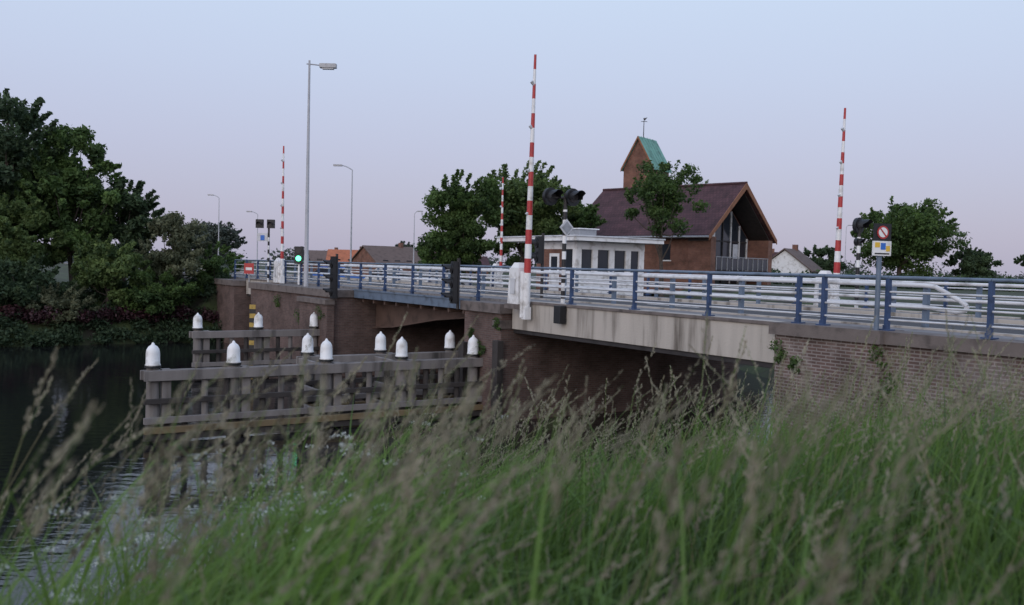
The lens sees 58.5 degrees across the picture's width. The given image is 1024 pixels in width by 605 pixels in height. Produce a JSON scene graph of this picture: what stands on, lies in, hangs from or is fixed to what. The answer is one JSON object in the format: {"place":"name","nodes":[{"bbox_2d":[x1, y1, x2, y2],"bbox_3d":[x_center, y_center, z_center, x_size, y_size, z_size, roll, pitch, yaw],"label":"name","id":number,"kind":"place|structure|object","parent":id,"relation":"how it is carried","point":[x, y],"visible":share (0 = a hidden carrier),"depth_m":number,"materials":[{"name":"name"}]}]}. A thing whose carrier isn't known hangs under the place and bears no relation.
{"place":"outdoors","nodes":[
{"label":"outdoors","id":0,"kind":"place"},
{"bbox_2d":[303,247,337,271],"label":"distant house","id":1,"kind":"structure","parent":0,"point":[317,255],"depth_m":147.98,"materials":[{"name":"brick"}]},
{"bbox_2d":[326,246,360,266],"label":"distant house","id":2,"kind":"structure","parent":0,"point":[343,255],"depth_m":138.30,"materials":[{"name":"brick"}]},
{"bbox_2d":[349,243,420,275],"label":"distant house","id":3,"kind":"structure","parent":0,"point":[400,253],"depth_m":132.84,"materials":[{"name":"brick"}]},
{"bbox_2d":[0,342,773,604],"bbox_3d":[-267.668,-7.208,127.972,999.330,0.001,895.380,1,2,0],"label":"canal water","id":4,"kind":"structure","parent":0,"point":[110,373],"depth_m":23.54,"materials":[{"name":"black liquid"}]},
{"bbox_2d":[189,312,319,380],"bbox_3d":[-9.841,2.905,35.623,5.221,5.058,0.620,0,3,-33],"label":"timber mooring fender","id":5,"kind":"object","parent":4,"relation":"in","point":[201,337],"visible":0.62,"depth_m":35.25,"materials":[{"name":"grey wood"}]},
{"bbox_2d":[140,330,482,441],"bbox_3d":[-5.448,3.426,26.331,10.222,4.978,2.621,0,3,-33],"label":"timber mooring fender","id":6,"kind":"object","parent":4,"relation":"in","point":[337,366],"visible":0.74,"depth_m":25.19,"materials":[{"name":"grey wood"}]},
{"bbox_2d":[0,260,1023,604],"bbox_3d":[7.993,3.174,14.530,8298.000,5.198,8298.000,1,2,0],"label":"ground","id":7,"kind":"structure","parent":0,"point":[200,302],"depth_m":47.94,"materials":[{"name":"green plant"}]},
{"bbox_2d":[0,192,71,275],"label":"broadleaf tree","id":8,"kind":"object","parent":7,"relation":"on","point":[17,243],"visible":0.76,"depth_m":49.34,"materials":[{"name":"green plant"}]},
{"bbox_2d":[0,124,74,245],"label":"broadleaf tree","id":9,"kind":"object","parent":7,"relation":"on","point":[36,150],"depth_m":57.84,"materials":[{"name":"green plant"}]},
{"bbox_2d":[0,253,78,309],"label":"shrub","id":10,"kind":"object","parent":7,"relation":"on","point":[15,288],"visible":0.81,"depth_m":46.84,"materials":[{"name":"green plant"}]},
{"bbox_2d":[0,88,83,244],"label":"poplar tree","id":11,"kind":"object","parent":7,"relation":"on","point":[15,150],"visible":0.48,"depth_m":51.43,"materials":[{"name":"green plant"}]},
{"bbox_2d":[23,282,100,326],"bbox_3d":[-23.152,0.186,47.087,3.536,2.516,3.204,0,3,-31],"label":"shrub","id":12,"kind":"object","parent":7,"relation":"on","point":[69,301],"visible":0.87,"depth_m":46.83,"materials":[{"name":"green plant"}]},
{"bbox_2d":[0,123,130,280],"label":"broadleaf tree","id":13,"kind":"object","parent":7,"relation":"on","point":[70,190],"visible":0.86,"depth_m":51.81,"materials":[{"name":"green plant"}]},
{"bbox_2d":[0,303,219,325],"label":"hedge","id":14,"kind":"object","parent":7,"relation":"on","point":[131,315],"visible":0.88,"depth_m":48.38,"materials":[{"name":"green plant"}]},
{"bbox_2d":[68,233,154,308],"bbox_3d":[-21.776,-1.343,49.340,4.692,4.790,4.274,1,2,0],"label":"shrub","id":15,"kind":"object","parent":7,"relation":"on","point":[105,269],"visible":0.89,"depth_m":48.78,"materials":[{"name":"green plant"}]},
{"bbox_2d":[0,268,231,346],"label":"bank vegetation","id":16,"kind":"object","parent":7,"relation":"on","point":[70,334],"visible":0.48,"depth_m":48.03,"materials":[{"name":"green plant"}]},
{"bbox_2d":[76,178,165,281],"bbox_3d":[-22.904,-4.038,54.033,5.148,6.463,4.726,1,2,0],"label":"broadleaf tree","id":17,"kind":"object","parent":7,"relation":"on","point":[136,207],"visible":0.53,"depth_m":52.90,"materials":[{"name":"green plant"}]},
{"bbox_2d":[121,265,198,326],"bbox_3d":[-19.043,-0.342,49.889,3.871,3.394,4.184,1,2,0],"label":"shrub","id":18,"kind":"object","parent":7,"relation":"on","point":[150,296],"visible":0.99,"depth_m":49.12,"materials":[{"name":"green plant"}]},
{"bbox_2d":[134,211,211,287],"bbox_3d":[-19.106,-2.431,51.670,4.242,5.505,4.786,1,2,0],"label":"hawthorn tree","id":19,"kind":"object","parent":7,"relation":"on","point":[180,257],"visible":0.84,"depth_m":50.72,"materials":[{"name":"green plant"}]},
{"bbox_2d":[208,194,218,254],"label":"street lamp","id":20,"kind":"object","parent":7,"relation":"on","point":[218,220],"visible":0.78,"depth_m":117.68,"materials":[{"name":"metal"}]},
{"bbox_2d":[191,221,247,264],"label":"broadleaf tree","id":21,"kind":"object","parent":7,"relation":"on","point":[227,237],"visible":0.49,"depth_m":128.29,"materials":[{"name":"green plant"}]},
{"bbox_2d":[195,241,244,295],"bbox_3d":[-16.979,-1.709,52.527,3.354,3.707,3.448,1,2,0],"label":"shrub","id":22,"kind":"object","parent":7,"relation":"on","point":[211,267],"visible":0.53,"depth_m":52.04,"materials":[{"name":"green plant"}]},
{"bbox_2d":[246,211,257,271],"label":"street lamp","id":23,"kind":"object","parent":7,"relation":"on","point":[257,241],"visible":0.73,"depth_m":117.78,"materials":[{"name":"metal"}]},
{"bbox_2d":[0,413,507,604],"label":"cow parsley","id":24,"kind":"object","parent":7,"relation":"on","point":[125,571],"visible":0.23,"depth_m":3.28,"materials":[{"name":"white plant"}]},
{"bbox_2d":[309,266,364,278],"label":"parked car","id":25,"kind":"object","parent":7,"relation":"on","point":[322,270],"visible":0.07,"depth_m":65.17,"materials":[{"name":"grey glass"}]},
{"bbox_2d":[333,164,352,272],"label":"street lamp","id":26,"kind":"object","parent":7,"relation":"on","point":[351,213],"visible":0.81,"depth_m":74.73,"materials":[{"name":"metal"}]},
{"bbox_2d":[364,268,426,281],"bbox_3d":[-7.566,-1.479,59.996,4.292,1.458,1.760,1,2,-6],"label":"parked car","id":27,"kind":"object","parent":7,"relation":"on","point":[390,275],"visible":0.12,"depth_m":59.18,"materials":[{"name":"white paint"}]},
{"bbox_2d":[395,241,415,249],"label":"broadleaf tree","id":28,"kind":"object","parent":7,"relation":"on","point":[408,244],"visible":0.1,"depth_m":149.00,"materials":[{"name":"green plant"}]},
{"bbox_2d":[413,211,422,263],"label":"street lamp","id":29,"kind":"object","parent":7,"relation":"on","point":[414,235],"visible":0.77,"depth_m":114.74,"materials":[{"name":"metal"}]},
{"bbox_2d":[417,269,468,284],"bbox_3d":[-4.963,-1.534,62.994,4.292,1.458,1.760,1,2,-11],"label":"parked car","id":30,"kind":"object","parent":7,"relation":"on","point":[423,270],"visible":0.06,"depth_m":62.14,"materials":[{"name":"metal"}]},
{"bbox_2d":[414,232,481,278],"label":"broadleaf tree","id":31,"kind":"object","parent":7,"relation":"on","point":[426,253],"visible":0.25,"depth_m":68.86,"materials":[{"name":"green plant"}]},
{"bbox_2d":[420,169,508,264],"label":"broadleaf tree","id":32,"kind":"object","parent":7,"relation":"on","point":[456,221],"visible":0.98,"depth_m":66.64,"materials":[{"name":"green plant"}]},
{"bbox_2d":[466,254,489,275],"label":"distant house","id":33,"kind":"structure","parent":7,"relation":"on","point":[484,260],"depth_m":148.41,"materials":[{"name":"brick"}]},
{"bbox_2d":[0,309,1023,604],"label":"tall grass","id":34,"kind":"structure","parent":7,"relation":"on","point":[694,519],"depth_m":2.86,"materials":[{"name":"green plant"}]},
{"bbox_2d":[478,160,582,269],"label":"broadleaf tree","id":35,"kind":"object","parent":7,"relation":"on","point":[515,191],"visible":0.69,"depth_m":69.84,"materials":[{"name":"green plant"}]},
{"bbox_2d":[38,240,1023,283],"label":"distant tree line","id":36,"kind":"object","parent":7,"relation":"on","point":[491,262],"visible":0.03,"depth_m":187.30,"materials":[{"name":"green plant"}]},
{"bbox_2d":[549,203,606,234],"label":"broadleaf tree","id":37,"kind":"object","parent":7,"relation":"on","point":[588,218],"visible":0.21,"depth_m":74.01,"materials":[{"name":"green plant"}]},
{"bbox_2d":[495,228,665,295],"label":"bridge control house","id":38,"kind":"structure","parent":7,"relation":"on","point":[587,248],"depth_m":43.02,"materials":[{"name":"white paint"}]},
{"bbox_2d":[184,259,1023,451],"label":"canal bridge","id":39,"kind":"structure","parent":7,"relation":"on","point":[597,346],"depth_m":26.74,"materials":[{"name":"brick"}]},
{"bbox_2d":[244,263,253,281],"bbox_3d":[-13.653,-1.440,47.473,0.500,1.200,0.124,1,2,0],"label":"red navigation sign","id":40,"kind":"object","parent":39,"relation":"attached to","point":[248,268],"visible":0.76,"depth_m":47.41,"materials":[{"name":"metal"}]},
{"bbox_2d":[249,305,255,348],"bbox_3d":[-12.678,1.200,44.697,0.320,2.197,0.060,1,2,0],"label":"water gauge board","id":41,"kind":"object","parent":39,"relation":"attached to","point":[252,311],"visible":0.62,"depth_m":44.66,"materials":[{"name":"yellow paint"}]},
{"bbox_2d":[256,219,274,281],"bbox_3d":[-12.117,-2.529,44.744,0.890,3.070,0.440,1,2,0],"label":"bridge traffic light","id":42,"kind":"object","parent":39,"relation":"on","point":[263,236],"visible":1,"depth_m":44.79,"materials":[{"name":"white paint"}]},
{"bbox_2d":[271,146,285,283],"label":"barrier gate","id":43,"kind":"structure","parent":39,"relation":"on","point":[278,275],"depth_m":43.41,"materials":[{"name":"white metal"}]},
{"bbox_2d":[294,246,303,284],"bbox_3d":[-9.809,-1.704,42.080,0.400,1.750,0.270,1,2,0],"label":"green traffic light","id":44,"kind":"object","parent":39,"relation":"on","point":[298,255],"visible":1,"depth_m":41.96,"materials":[{"name":"white paint"}]},
{"bbox_2d":[304,60,336,285],"bbox_3d":[-8.445,-5.622,40.150,1.302,9.900,0.280,1,2,0],"label":"street lamp","id":45,"kind":"object","parent":39,"relation":"on","point":[328,66],"visible":1,"depth_m":40.10,"materials":[{"name":"metal"}]},
{"bbox_2d":[323,254,337,298],"bbox_3d":[-7.100,-1.034,35.797,0.578,1.750,0.340,0,3,-29],"label":"shipping signal","id":46,"kind":"object","parent":39,"relation":"on","point":[332,276],"visible":1,"depth_m":35.71,"materials":[{"name":"metal"}]},
{"bbox_2d":[441,258,459,308],"bbox_3d":[-1.917,-0.592,28.613,0.577,1.600,0.340,1,2,-18],"label":"shipping signal","id":47,"kind":"object","parent":39,"relation":"on","point":[453,282],"visible":1,"depth_m":28.50,"materials":[{"name":"metal"}]},
{"bbox_2d":[490,177,503,286],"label":"barrier gate","id":48,"kind":"structure","parent":39,"relation":"on","point":[501,245],"depth_m":45.57,"materials":[{"name":"white paint"}]},
{"bbox_2d":[504,54,536,319],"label":"barrier gate","id":49,"kind":"structure","parent":39,"relation":"on","point":[519,286],"depth_m":25.75,"materials":[{"name":"white metal"}]},
{"bbox_2d":[531,233,544,297],"bbox_3d":[0.766,-1.034,30.081,0.577,2.500,0.340,1,2,-18],"label":"shipping signal","id":50,"kind":"object","parent":39,"relation":"on","point":[537,255],"visible":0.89,"depth_m":29.96,"materials":[{"name":"metal"}]},
{"bbox_2d":[274,295,920,442],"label":"wall weeds","id":51,"kind":"object","parent":39,"relation":"attached to","point":[792,364],"depth_m":18.15,"materials":[{"name":"green plant"}]},
{"bbox_2d":[813,108,845,305],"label":"barrier gate","id":52,"kind":"structure","parent":39,"relation":"on","point":[837,258],"depth_m":28.76,"materials":[{"name":"white metal"}]},
{"bbox_2d":[852,217,872,307],"bbox_3d":[10.676,-1.174,27.910,0.500,2.848,0.472,0,3,-38],"label":"bridge traffic light","id":53,"kind":"object","parent":39,"relation":"on","point":[859,224],"visible":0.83,"depth_m":27.94,"materials":[{"name":"white paint"}]},
{"bbox_2d":[872,223,891,329],"bbox_3d":[6.648,-0.386,16.558,0.380,2.080,0.136,1,2,-14],"label":"traffic sign","id":54,"kind":"object","parent":39,"relation":"on","point":[881,244],"visible":0.94,"depth_m":16.51,"materials":[{"name":"grey metal"}]},
{"bbox_2d":[620,118,671,187],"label":"tower","id":55,"kind":"structure","parent":7,"relation":"on","point":[643,148],"depth_m":95.90,"materials":[{"name":"brick"}]},
{"bbox_2d":[623,158,710,296],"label":"birch tree","id":56,"kind":"object","parent":7,"relation":"on","point":[663,208],"visible":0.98,"depth_m":65.04,"materials":[{"name":"green plant"}]},
{"bbox_2d":[644,210,772,290],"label":"walls","id":57,"kind":"structure","parent":7,"relation":"on","point":[684,254],"depth_m":73.98,"materials":[{"name":"brick"}]},
{"bbox_2d":[592,181,776,244],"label":"tiled roof","id":58,"kind":"structure","parent":57,"relation":"on","point":[738,199],"depth_m":76.56,"materials":[{"name":"tile"}]},
{"bbox_2d":[713,211,767,283],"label":"glazed gable","id":59,"kind":"structure","parent":57,"relation":"attached to","point":[731,243],"depth_m":76.78,"materials":[{"name":"grey glass"}]},
{"bbox_2d":[772,245,822,283],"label":"distant house","id":60,"kind":"structure","parent":7,"relation":"on","point":[794,259],"depth_m":109.54,"materials":[{"name":"white paint"}]},
{"bbox_2d":[803,244,847,270],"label":"broadleaf tree","id":61,"kind":"object","parent":7,"relation":"on","point":[822,263],"visible":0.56,"depth_m":118.90,"materials":[{"name":"green plant"}]},
{"bbox_2d":[771,268,1023,291],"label":"hedge","id":62,"kind":"object","parent":7,"relation":"on","point":[890,274],"visible":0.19,"depth_m":99.22,"materials":[{"name":"green plant"}]},
{"bbox_2d":[850,196,972,276],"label":"broadleaf tree","id":63,"kind":"object","parent":7,"relation":"on","point":[918,233],"visible":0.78,"depth_m":107.74,"materials":[{"name":"green plant"}]},
{"bbox_2d":[943,245,1003,287],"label":"broadleaf tree","id":64,"kind":"object","parent":7,"relation":"on","point":[974,262],"visible":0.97,"depth_m":110.44,"materials":[{"name":"green plant"}]},
{"bbox_2d":[1013,254,1023,266],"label":"broadleaf tree","id":65,"kind":"object","parent":7,"relation":"on","point":[1018,260],"visible":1,"depth_m":117.83,"materials":[{"name":"green plant"}]},
{"bbox_2d":[0,0,1023,278],"label":"sky","id":66,"kind":"structure","parent":0,"point":[194,99],"materials":[{"name":"blue"}]},
{"bbox_2d":[61,261,1023,334],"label":"road","id":67,"kind":"structure","parent":0,"point":[996,330],"depth_m":26.08,"materials":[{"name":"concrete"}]},
{"bbox_2d":[64,263,1023,340],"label":"pavement","id":68,"kind":"structure","parent":0,"point":[498,298],"depth_m":26.28,"materials":[{"name":"concrete"}]},
{"bbox_2d":[542,187,585,302],"bbox_3d":[1.395,-1.530,25.366,1.183,3.298,0.581,1,2,-13],"label":"bridge traffic light","id":69,"kind":"object","parent":68,"relation":"on","point":[570,197],"visible":0.98,"depth_m":25.39,"materials":[{"name":"black paint"}]}
]}

